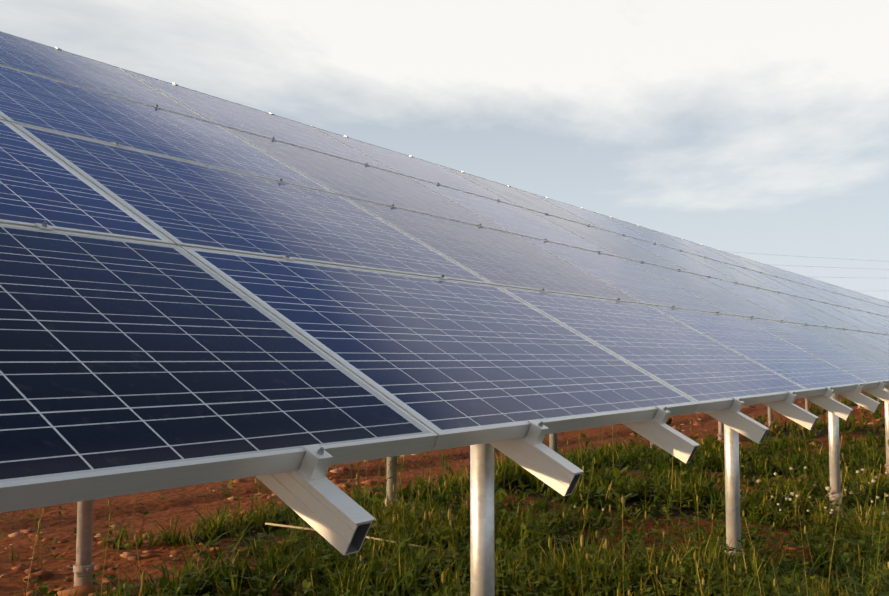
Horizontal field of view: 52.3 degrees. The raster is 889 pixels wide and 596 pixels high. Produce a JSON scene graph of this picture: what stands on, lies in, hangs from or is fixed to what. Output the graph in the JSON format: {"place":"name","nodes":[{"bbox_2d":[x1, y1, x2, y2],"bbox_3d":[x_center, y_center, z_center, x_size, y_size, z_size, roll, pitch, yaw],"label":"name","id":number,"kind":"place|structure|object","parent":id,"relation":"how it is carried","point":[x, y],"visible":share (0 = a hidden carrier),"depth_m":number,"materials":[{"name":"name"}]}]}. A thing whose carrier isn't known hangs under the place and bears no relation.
{"place":"outdoors","nodes":[
{"label":"outdoors","id":0,"kind":"place"},
{"bbox_2d":[0,390,888,595],"bbox_3d":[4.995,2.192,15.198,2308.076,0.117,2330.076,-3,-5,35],"label":"ground","id":1,"kind":"structure","parent":0,"point":[174,503],"depth_m":6.79,"materials":[{"name":"soil"}]},
{"bbox_2d":[265,523,438,550],"bbox_3d":[-0.566,1.397,5.317,1.269,0.042,0.014,-2,-4,30],"label":"dry stalk","id":2,"kind":"object","parent":1,"relation":"on","point":[305,528],"visible":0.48,"depth_m":5.46,"materials":[{"name":"beige plant"}]},
{"bbox_2d":[0,401,887,595],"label":"stones","id":3,"kind":"object","parent":1,"relation":"on","point":[81,590],"visible":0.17,"depth_m":5.39,"materials":[{"name":"brown stone"}]},
{"bbox_2d":[0,388,888,595],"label":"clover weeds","id":4,"kind":"object","parent":1,"relation":"on","point":[498,497],"visible":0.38,"depth_m":5.14,"materials":[{"name":"green plant"}]},
{"bbox_2d":[73,388,888,595],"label":"support posts","id":5,"kind":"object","parent":1,"relation":"on","point":[482,573],"depth_m":4.54,"materials":[{"name":"metal"}]},
{"bbox_2d":[35,47,888,555],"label":"mount rail clamps","id":6,"kind":"object","parent":5,"relation":"attached to","point":[325,507],"visible":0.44,"depth_m":2.27,"materials":[{"name":"metal"}]},
{"bbox_2d":[0,31,888,512],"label":"panel frames","id":7,"kind":"structure","parent":6,"relation":"on","point":[34,493],"depth_m":2.23,"materials":[{"name":"silver metal"}]},
{"bbox_2d":[0,32,888,482],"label":"solar panels","id":8,"kind":"object","parent":7,"relation":"in","point":[116,354],"visible":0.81,"depth_m":2.96,"materials":[{"name":"blue glass"}]},
{"bbox_2d":[42,105,885,570],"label":"bolts","id":9,"kind":"object","parent":6,"relation":"on","point":[320,451],"visible":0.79,"depth_m":3.66,"materials":[{"name":"silver metal"}]},
{"bbox_2d":[0,0,888,301],"label":"sky","id":10,"kind":"structure","parent":0,"point":[760,128],"materials":[{"name":"white"}]},
{"bbox_2d":[8,391,888,595],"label":"grass","id":11,"kind":"structure","parent":0,"point":[511,473],"depth_m":5.51,"materials":[{"name":"green plant"}]},
{"bbox_2d":[574,466,888,551],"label":"flowers","id":12,"kind":"object","parent":11,"relation":"on","point":[815,485],"visible":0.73,"depth_m":6.42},
{"bbox_2d":[736,252,888,277],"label":"power lines","id":13,"kind":"object","parent":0,"point":[817,257],"visible":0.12,"depth_m":150.32,"materials":[{"name":"grey metal"}]}
]}

